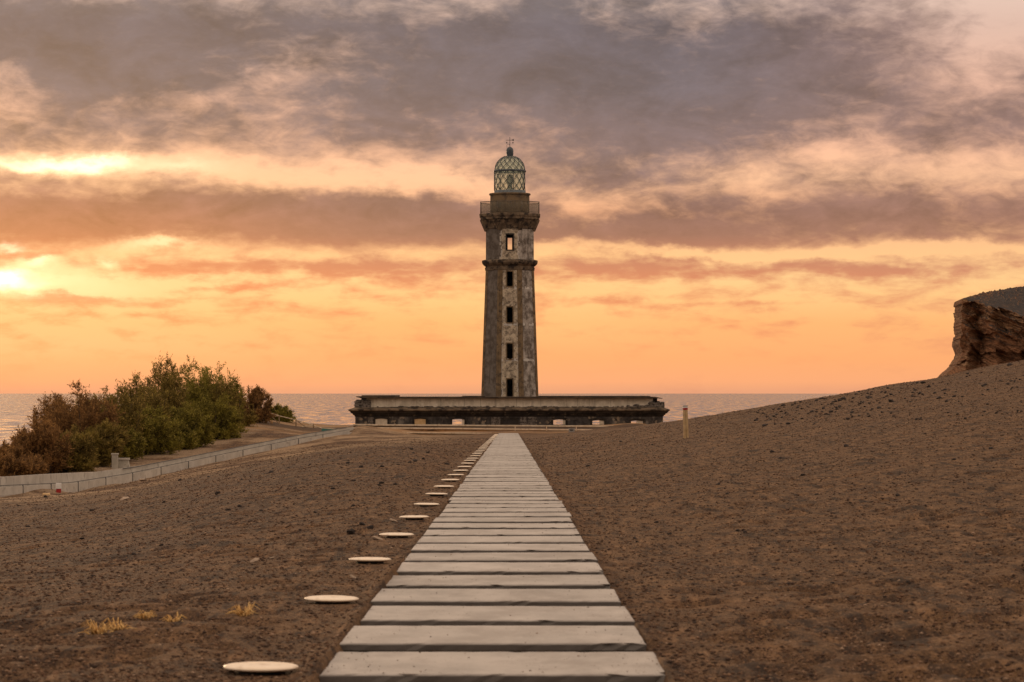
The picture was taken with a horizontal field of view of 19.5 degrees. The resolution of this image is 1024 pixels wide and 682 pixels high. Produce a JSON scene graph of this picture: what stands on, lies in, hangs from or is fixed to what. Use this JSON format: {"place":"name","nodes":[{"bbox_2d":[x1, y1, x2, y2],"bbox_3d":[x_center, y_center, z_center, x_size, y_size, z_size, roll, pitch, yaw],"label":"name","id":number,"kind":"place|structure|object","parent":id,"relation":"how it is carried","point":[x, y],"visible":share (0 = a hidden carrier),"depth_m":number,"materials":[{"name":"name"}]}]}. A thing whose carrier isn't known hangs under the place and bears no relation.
{"place":"outdoors","nodes":[
{"label":"outdoors","id":0,"kind":"place"},
{"bbox_2d":[0,394,837,445],"bbox_3d":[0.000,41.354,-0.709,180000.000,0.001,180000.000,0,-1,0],"label":"sea","id":1,"kind":"structure","parent":0,"point":[326,409],"depth_m":10933.71,"materials":[{"name":"liquid"}]},
{"bbox_2d":[485,451,528,451],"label":"concrete slab","id":2,"kind":"structure","parent":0,"point":[506,451],"depth_m":113.03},
{"bbox_2d":[486,450,528,450],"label":"concrete slab","id":3,"kind":"structure","parent":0,"point":[507,450],"depth_m":116.52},
{"bbox_2d":[0,360,1023,681],"bbox_3d":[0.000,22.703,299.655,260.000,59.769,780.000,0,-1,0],"label":"ground","id":4,"kind":"structure","parent":0,"point":[372,436],"depth_m":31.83,"materials":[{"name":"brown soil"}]},
{"bbox_2d":[0,438,47,472],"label":"tamarisk shrub","id":5,"kind":"object","parent":4,"relation":"on","point":[7,449],"visible":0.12,"depth_m":197.96,"materials":[{"name":"brown plant"}]},
{"bbox_2d":[0,452,49,476],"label":"tamarisk shrub","id":6,"kind":"object","parent":4,"relation":"on","point":[10,465],"visible":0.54,"depth_m":190.90,"materials":[{"name":"brown plant"}]},
{"bbox_2d":[9,414,74,473],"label":"tamarisk shrub","id":7,"kind":"object","parent":4,"relation":"on","point":[44,445],"visible":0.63,"depth_m":206.18,"materials":[{"name":"brown plant"}]},
{"bbox_2d":[27,391,77,425],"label":"tamarisk shrub","id":8,"kind":"object","parent":4,"relation":"on","point":[43,408],"visible":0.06,"depth_m":230.32,"materials":[{"name":"brown plant"}]},
{"bbox_2d":[56,483,61,492],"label":"boundary marker","id":9,"kind":"object","parent":4,"relation":"on","point":[58,487],"visible":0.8,"depth_m":175.25,"materials":[{"name":"white paint"}]},
{"bbox_2d":[33,393,98,436],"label":"tamarisk shrub","id":10,"kind":"object","parent":4,"relation":"on","point":[74,409],"visible":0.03,"depth_m":224.49,"materials":[{"name":"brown plant"}]},
{"bbox_2d":[53,429,100,472],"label":"tamarisk shrub","id":11,"kind":"object","parent":4,"relation":"on","point":[83,458],"visible":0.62,"depth_m":209.26,"materials":[{"name":"green plant"}]},
{"bbox_2d":[39,379,125,449],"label":"tamarisk shrub","id":12,"kind":"object","parent":4,"relation":"on","point":[90,415],"visible":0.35,"depth_m":218.44,"materials":[{"name":"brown plant"}]},
{"bbox_2d":[65,391,113,409],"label":"tamarisk shrub","id":13,"kind":"object","parent":4,"relation":"on","point":[90,400],"depth_m":233.35,"materials":[{"name":"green plant"}]},
{"bbox_2d":[78,619,113,634],"bbox_3d":[-2.409,1.665,17.328,0.222,0.103,0.228,0,-1,0],"label":"straw tuft","id":14,"kind":"object","parent":4,"relation":"on","point":[96,630],"visible":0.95,"depth_m":17.32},
{"bbox_2d":[70,418,132,465],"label":"tamarisk shrub","id":15,"kind":"object","parent":4,"relation":"on","point":[109,441],"visible":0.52,"depth_m":215.07,"materials":[{"name":"green plant"}]},
{"bbox_2d":[74,379,148,447],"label":"tamarisk shrub","id":16,"kind":"object","parent":4,"relation":"on","point":[126,418],"visible":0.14,"depth_m":227.69,"materials":[{"name":"green plant"}]},
{"bbox_2d":[111,453,118,468],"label":"stone post","id":17,"kind":"object","parent":4,"relation":"on","point":[114,460],"visible":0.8,"depth_m":212.68,"materials":[{"name":"stone"}]},
{"bbox_2d":[101,617,136,630],"bbox_3d":[-2.312,1.671,17.549,0.217,0.091,0.194,0,-1,0],"label":"straw tuft","id":18,"kind":"object","parent":4,"relation":"on","point":[121,626],"visible":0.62,"depth_m":17.55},
{"bbox_2d":[118,458,129,467],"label":"concrete block","id":19,"kind":"structure","parent":4,"relation":"on","point":[123,463],"depth_m":213.50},
{"bbox_2d":[116,426,147,459],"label":"tamarisk shrub","id":20,"kind":"object","parent":4,"relation":"on","point":[132,450],"visible":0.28,"depth_m":221.80,"materials":[{"name":"green plant"}]},
{"bbox_2d":[107,372,173,440],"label":"tamarisk shrub","id":21,"kind":"object","parent":4,"relation":"on","point":[153,401],"visible":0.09,"depth_m":236.87,"materials":[{"name":"green plant"}]},
{"bbox_2d":[133,610,156,620],"bbox_3d":[-2.312,1.726,18.805,0.156,0.071,0.154,0,-1,0],"label":"straw tuft","id":22,"kind":"object","parent":4,"relation":"on","point":[145,615],"visible":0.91,"depth_m":18.79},
{"bbox_2d":[123,403,185,454],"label":"tamarisk shrub","id":23,"kind":"object","parent":4,"relation":"on","point":[158,437],"visible":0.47,"depth_m":230.52,"materials":[{"name":"green plant"}]},
{"bbox_2d":[127,351,192,411],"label":"tamarisk shrub","id":24,"kind":"object","parent":4,"relation":"on","point":[164,381],"visible":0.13,"depth_m":251.70,"materials":[{"name":"green plant"}]},
{"bbox_2d":[134,383,191,412],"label":"tamarisk shrub","id":25,"kind":"object","parent":4,"relation":"on","point":[177,402],"visible":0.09,"depth_m":245.49,"materials":[{"name":"green plant"}]},
{"bbox_2d":[160,611,186,621],"bbox_3d":[-2.096,1.714,18.459,0.173,0.081,0.157,0,-1,-16],"label":"straw tuft","id":26,"kind":"object","parent":4,"relation":"on","point":[170,619],"visible":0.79,"depth_m":18.45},
{"bbox_2d":[0,426,353,496],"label":"wall","id":27,"kind":"structure","parent":4,"relation":"on","point":[70,482],"depth_m":201.59,"materials":[{"name":"concrete"}]},
{"bbox_2d":[166,415,199,449],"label":"tamarisk shrub","id":28,"kind":"object","parent":4,"relation":"on","point":[190,441],"visible":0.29,"depth_m":239.50,"materials":[{"name":"green plant"}]},
{"bbox_2d":[163,398,215,446],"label":"tamarisk shrub","id":29,"kind":"object","parent":4,"relation":"on","point":[193,419],"visible":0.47,"depth_m":242.66,"materials":[{"name":"green plant"}]},
{"bbox_2d":[160,354,231,436],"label":"tamarisk shrub","id":30,"kind":"object","parent":4,"relation":"on","point":[193,389],"visible":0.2,"depth_m":257.65,"materials":[{"name":"green plant"}]},
{"bbox_2d":[187,371,243,427],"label":"tamarisk shrub","id":31,"kind":"object","parent":4,"relation":"on","point":[219,391],"visible":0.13,"depth_m":260.73,"materials":[{"name":"green plant"}]},
{"bbox_2d":[187,395,245,439],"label":"tamarisk shrub","id":32,"kind":"object","parent":4,"relation":"on","point":[227,426],"visible":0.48,"depth_m":254.37,"materials":[{"name":"green plant"}]},
{"bbox_2d":[196,361,249,432],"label":"tamarisk shrub","id":33,"kind":"object","parent":4,"relation":"on","point":[220,378],"visible":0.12,"depth_m":263.58,"materials":[{"name":"green plant"}]},
{"bbox_2d":[226,602,262,615],"bbox_3d":[-1.710,1.717,19.063,0.231,0.104,0.233,0,-1,0],"label":"straw tuft","id":34,"kind":"object","parent":4,"relation":"on","point":[247,611],"visible":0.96,"depth_m":19.04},
{"bbox_2d":[234,386,258,426],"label":"tamarisk shrub","id":35,"kind":"object","parent":4,"relation":"on","point":[250,419],"visible":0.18,"depth_m":275.58,"materials":[{"name":"green plant"}]},
{"bbox_2d":[242,384,276,423],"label":"tamarisk shrub","id":36,"kind":"object","parent":4,"relation":"on","point":[257,396],"visible":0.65,"depth_m":284.60,"materials":[{"name":"brown plant"}]},
{"bbox_2d":[223,661,298,674],"bbox_3d":[-1.251,1.680,14.883,0.376,0.150,0.376,0,-1,0],"label":"marker disc","id":37,"kind":"object","parent":4,"relation":"on","point":[261,668],"visible":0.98,"depth_m":14.77,"materials":[{"name":"stone"}]},
{"bbox_2d":[269,402,296,422],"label":"tamarisk shrub","id":38,"kind":"object","parent":4,"relation":"on","point":[284,411],"visible":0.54,"depth_m":296.49,"materials":[{"name":"green plant"}]},
{"bbox_2d":[272,413,320,427],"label":"wooden handrail","id":39,"kind":"object","parent":4,"relation":"on","point":[310,424],"visible":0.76,"depth_m":287.87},
{"bbox_2d":[305,595,358,603],"bbox_3d":[-1.245,1.835,20.611,0.376,0.150,0.376,1,-1,0],"label":"marker disc","id":40,"kind":"object","parent":4,"relation":"on","point":[330,599],"visible":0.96,"depth_m":20.50,"materials":[{"name":"stone"}]},
{"bbox_2d":[349,557,390,563],"bbox_3d":[-1.251,1.982,26.339,0.376,0.150,0.376,0,-2,0],"label":"marker disc","id":41,"kind":"object","parent":4,"relation":"on","point":[367,560],"visible":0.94,"depth_m":26.22,"materials":[{"name":"stone"}]},
{"bbox_2d":[379,533,413,537],"bbox_3d":[-1.238,2.134,32.068,0.376,0.150,0.376,0,-1,0],"label":"marker disc","id":42,"kind":"object","parent":4,"relation":"on","point":[395,535],"visible":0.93,"depth_m":31.95,"materials":[{"name":"beige ceramic"}]},
{"bbox_2d":[400,515,428,519],"bbox_3d":[-1.237,2.282,37.796,0.376,0.150,0.376,0,-1,0],"label":"marker disc","id":43,"kind":"object","parent":4,"relation":"on","point":[414,517],"visible":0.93,"depth_m":37.69,"materials":[{"name":"stone"}]},
{"bbox_2d":[415,503,439,506],"bbox_3d":[-1.240,2.434,43.524,0.376,0.150,0.376,1,-1,0],"label":"marker disc","id":44,"kind":"object","parent":4,"relation":"on","point":[426,504],"visible":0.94,"depth_m":43.40,"materials":[{"name":"stone"}]},
{"bbox_2d":[426,493,446,495],"bbox_3d":[-1.243,2.578,49.252,0.376,0.150,0.376,1,-2,0],"label":"marker disc","id":45,"kind":"object","parent":4,"relation":"on","point":[436,494],"visible":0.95,"depth_m":49.12,"materials":[{"name":"stone"}]},
{"bbox_2d":[434,485,453,487],"bbox_3d":[-1.249,2.732,54.981,0.376,0.150,0.376,0,-1,0],"label":"marker disc","id":46,"kind":"object","parent":4,"relation":"on","point":[444,486],"visible":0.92,"depth_m":54.88,"materials":[{"name":"stone"}]},
{"bbox_2d":[405,432,484,434],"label":"timber edging","id":47,"kind":"object","parent":4,"relation":"on","point":[436,433],"visible":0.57,"depth_m":271.40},
{"bbox_2d":[442,479,458,481],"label":"marker disc","id":48,"kind":"object","parent":4,"relation":"on","point":[451,480],"visible":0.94,"depth_m":60.57,"materials":[{"name":"stone"}]},
{"bbox_2d":[348,426,590,430],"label":"timber edging","id":49,"kind":"object","parent":4,"relation":"on","point":[454,429],"visible":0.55,"depth_m":280.10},
{"bbox_2d":[353,424,606,426],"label":"concrete kerb","id":50,"kind":"object","parent":4,"relation":"on","point":[410,425],"visible":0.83,"depth_m":289.40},
{"bbox_2d":[319,652,664,681],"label":"concrete slab","id":51,"kind":"structure","parent":4,"relation":"on","point":[507,667],"depth_m":14.76,"materials":[{"name":"concrete"}]},
{"bbox_2d":[340,625,646,651],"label":"concrete slab","id":52,"kind":"structure","parent":4,"relation":"on","point":[512,638],"depth_m":16.66,"materials":[{"name":"concrete"}]},
{"bbox_2d":[371,589,620,605],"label":"concrete slab","id":53,"kind":"structure","parent":4,"relation":"on","point":[482,597],"depth_m":20.56,"materials":[{"name":"concrete"}]},
{"bbox_2d":[360,606,634,625],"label":"concrete slab","id":54,"kind":"structure","parent":4,"relation":"on","point":[519,616],"depth_m":18.63,"materials":[{"name":"concrete"}]},
{"bbox_2d":[386,575,609,588],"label":"concrete slab","id":55,"kind":"structure","parent":4,"relation":"on","point":[497,582],"depth_m":22.46,"materials":[{"name":"concrete"}]},
{"bbox_2d":[397,562,602,574],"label":"concrete slab","id":56,"kind":"structure","parent":4,"relation":"on","point":[493,568],"depth_m":24.49,"materials":[{"name":"concrete"}]},
{"bbox_2d":[411,544,589,552],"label":"concrete slab","id":57,"kind":"structure","parent":4,"relation":"on","point":[466,548],"depth_m":28.28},
{"bbox_2d":[417,536,583,543],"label":"concrete slab","id":58,"kind":"structure","parent":4,"relation":"on","point":[503,540],"depth_m":30.33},
{"bbox_2d":[404,552,597,562],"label":"concrete slab","id":59,"kind":"structure","parent":4,"relation":"on","point":[515,557],"depth_m":26.48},
{"bbox_2d":[423,529,579,535],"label":"concrete slab","id":60,"kind":"structure","parent":4,"relation":"on","point":[511,532],"depth_m":32.40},
{"bbox_2d":[428,523,575,529],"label":"concrete slab","id":61,"kind":"structure","parent":4,"relation":"on","point":[442,526],"depth_m":34.14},
{"bbox_2d":[432,517,572,522],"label":"concrete slab","id":62,"kind":"structure","parent":4,"relation":"on","point":[502,520],"depth_m":36.06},
{"bbox_2d":[449,497,558,501],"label":"concrete slab","id":63,"kind":"structure","parent":4,"relation":"on","point":[513,498],"depth_m":46.16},
{"bbox_2d":[451,494,556,496],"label":"concrete slab","id":64,"kind":"structure","parent":4,"relation":"on","point":[503,495],"depth_m":47.81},
{"bbox_2d":[453,491,554,493],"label":"concrete slab","id":65,"kind":"structure","parent":4,"relation":"on","point":[503,492],"depth_m":49.96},
{"bbox_2d":[442,508,566,512],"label":"concrete slab","id":66,"kind":"structure","parent":4,"relation":"on","point":[495,510],"depth_m":40.06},
{"bbox_2d":[459,484,549,485],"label":"concrete slab","id":67,"kind":"structure","parent":4,"relation":"on","point":[504,485],"depth_m":55.33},
{"bbox_2d":[439,512,570,517],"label":"concrete slab","id":68,"kind":"structure","parent":4,"relation":"on","point":[556,514],"depth_m":38.28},
{"bbox_2d":[445,504,564,507],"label":"concrete slab","id":69,"kind":"structure","parent":4,"relation":"on","point":[505,505],"depth_m":41.96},
{"bbox_2d":[457,488,552,490],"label":"concrete slab","id":70,"kind":"structure","parent":4,"relation":"on","point":[513,489],"depth_m":52.04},
{"bbox_2d":[449,500,561,503],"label":"concrete slab","id":71,"kind":"structure","parent":4,"relation":"on","point":[496,502],"depth_m":43.91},
{"bbox_2d":[459,486,551,488],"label":"concrete slab","id":72,"kind":"structure","parent":4,"relation":"on","point":[478,487],"depth_m":53.60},
{"bbox_2d":[462,482,548,483],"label":"concrete slab","id":73,"kind":"structure","parent":4,"relation":"on","point":[505,483],"depth_m":57.28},
{"bbox_2d":[465,476,545,477],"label":"concrete slab","id":74,"kind":"structure","parent":4,"relation":"on","point":[505,477],"depth_m":63.16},
{"bbox_2d":[472,467,538,468],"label":"concrete slab","id":75,"kind":"structure","parent":4,"relation":"on","point":[505,467],"depth_m":75.19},
{"bbox_2d":[470,471,540,472],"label":"concrete slab","id":76,"kind":"structure","parent":4,"relation":"on","point":[500,471],"depth_m":69.83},
{"bbox_2d":[464,479,547,481],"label":"concrete slab","id":77,"kind":"structure","parent":4,"relation":"on","point":[499,480],"depth_m":59.47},
{"bbox_2d":[468,474,543,475],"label":"concrete slab","id":78,"kind":"structure","parent":4,"relation":"on","point":[507,475],"depth_m":65.23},
{"bbox_2d":[469,472,542,474],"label":"concrete slab","id":79,"kind":"structure","parent":4,"relation":"on","point":[509,473],"depth_m":67.16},
{"bbox_2d":[465,478,546,479],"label":"concrete slab","id":80,"kind":"structure","parent":4,"relation":"on","point":[509,478],"depth_m":61.80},
{"bbox_2d":[475,463,536,464],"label":"concrete slab","id":81,"kind":"structure","parent":4,"relation":"on","point":[505,464],"depth_m":80.65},
{"bbox_2d":[474,466,537,466],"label":"concrete slab","id":82,"kind":"structure","parent":4,"relation":"on","point":[505,466],"depth_m":77.41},
{"bbox_2d":[477,461,535,462],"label":"concrete slab","id":83,"kind":"structure","parent":4,"relation":"on","point":[504,462],"depth_m":84.56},
{"bbox_2d":[472,469,540,469],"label":"concrete slab","id":84,"kind":"structure","parent":4,"relation":"on","point":[506,469],"depth_m":73.00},
{"bbox_2d":[475,465,537,465],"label":"concrete slab","id":85,"kind":"structure","parent":4,"relation":"on","point":[506,465],"depth_m":78.77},
{"bbox_2d":[479,459,533,459],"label":"concrete slab","id":86,"kind":"structure","parent":4,"relation":"on","point":[506,459],"depth_m":90.88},
{"bbox_2d":[480,458,532,458],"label":"concrete slab","id":87,"kind":"structure","parent":4,"relation":"on","point":[506,458],"depth_m":93.28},
{"bbox_2d":[472,470,541,471],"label":"concrete slab","id":88,"kind":"structure","parent":4,"relation":"on","point":[507,470],"depth_m":71.09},
{"bbox_2d":[477,463,536,463],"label":"concrete slab","id":89,"kind":"structure","parent":4,"relation":"on","point":[507,463],"depth_m":82.61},
{"bbox_2d":[479,460,534,460],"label":"concrete slab","id":90,"kind":"structure","parent":4,"relation":"on","point":[506,460],"depth_m":88.44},
{"bbox_2d":[478,461,535,461],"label":"concrete slab","id":91,"kind":"structure","parent":4,"relation":"on","point":[509,461],"depth_m":86.50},
{"bbox_2d":[482,456,531,456],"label":"concrete slab","id":92,"kind":"structure","parent":4,"relation":"on","point":[507,456],"depth_m":98.20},
{"bbox_2d":[483,454,530,454],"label":"concrete slab","id":93,"kind":"structure","parent":4,"relation":"on","point":[506,454],"depth_m":104.03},
{"bbox_2d":[484,453,529,453],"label":"concrete slab","id":94,"kind":"structure","parent":4,"relation":"on","point":[506,453],"depth_m":106.54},
{"bbox_2d":[484,452,529,452],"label":"concrete slab","id":95,"kind":"structure","parent":4,"relation":"on","point":[506,452],"depth_m":110.03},
{"bbox_2d":[481,457,533,458],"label":"concrete slab","id":96,"kind":"structure","parent":4,"relation":"on","point":[507,457],"depth_m":95.54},
{"bbox_2d":[483,455,531,455],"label":"concrete slab","id":97,"kind":"structure","parent":4,"relation":"on","point":[507,455],"depth_m":100.33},
{"bbox_2d":[487,449,527,449],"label":"concrete slab","id":98,"kind":"structure","parent":4,"relation":"on","point":[507,449],"depth_m":120.54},
{"bbox_2d":[488,448,526,448],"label":"concrete slab","id":99,"kind":"structure","parent":4,"relation":"on","point":[507,448],"depth_m":124.64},
{"bbox_2d":[348,395,669,425],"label":"ruined building","id":100,"kind":"structure","parent":4,"relation":"on","point":[482,410],"depth_m":299.89,"materials":[{"name":"stone"}]},
{"bbox_2d":[373,416,389,423],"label":"window","id":101,"kind":"structure","parent":100,"relation":"in","point":[379,419],"depth_m":299.79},
{"bbox_2d":[412,416,427,423],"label":"window","id":102,"kind":"structure","parent":100,"relation":"in","point":[417,420],"depth_m":299.86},
{"bbox_2d":[450,417,466,424],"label":"window","id":103,"kind":"structure","parent":100,"relation":"in","point":[464,422],"depth_m":299.79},
{"bbox_2d":[500,417,518,424],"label":"doorway","id":104,"kind":"structure","parent":100,"relation":"in","point":[502,422],"depth_m":299.86,"materials":[{"name":"brown wood"}]},
{"bbox_2d":[551,417,567,424],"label":"window","id":105,"kind":"structure","parent":100,"relation":"in","point":[565,422],"depth_m":299.79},
{"bbox_2d":[590,418,605,424],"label":"window","id":106,"kind":"structure","parent":100,"relation":"in","point":[601,420],"depth_m":299.79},
{"bbox_2d":[629,418,644,423],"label":"window","id":107,"kind":"structure","parent":100,"relation":"in","point":[638,420],"depth_m":299.79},
{"bbox_2d":[479,139,539,396],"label":"lighthouse","id":108,"kind":"object","parent":4,"relation":"on","point":[509,365],"visible":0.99,"depth_m":315.96,"materials":[{"name":"stone"}]},
{"bbox_2d":[506,378,513,396],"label":"window frame","id":109,"kind":"structure","parent":108,"relation":"in","point":[506,378],"depth_m":314.95,"materials":[{"name":"brown stone"}]},
{"bbox_2d":[506,342,513,359],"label":"window frame","id":110,"kind":"structure","parent":108,"relation":"in","point":[506,342],"depth_m":315.18,"materials":[{"name":"brown stone"}]},
{"bbox_2d":[506,306,513,322],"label":"window frame","id":111,"kind":"structure","parent":108,"relation":"in","point":[506,306],"depth_m":315.33,"materials":[{"name":"brown stone"}]},
{"bbox_2d":[506,270,513,286],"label":"window frame","id":112,"kind":"structure","parent":108,"relation":"in","point":[506,270],"depth_m":315.56,"materials":[{"name":"brown stone"}]},
{"bbox_2d":[506,233,513,249],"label":"window frame","id":113,"kind":"structure","parent":108,"relation":"in","point":[506,233],"depth_m":315.64,"materials":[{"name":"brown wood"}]},
{"bbox_2d":[683,405,688,437],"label":"marker post","id":114,"kind":"object","parent":4,"relation":"on","point":[685,423],"visible":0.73,"depth_m":110.05,"materials":[{"name":"beige wood"}]},
{"bbox_2d":[937,286,1023,377],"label":"headland","id":115,"kind":"structure","parent":4,"relation":"on","point":[988,327],"depth_m":448.59,"materials":[{"name":"stone"}]},
{"bbox_2d":[0,0,1023,393],"label":"sky","id":116,"kind":"structure","parent":0,"point":[732,196],"materials":[{"name":"orange"}]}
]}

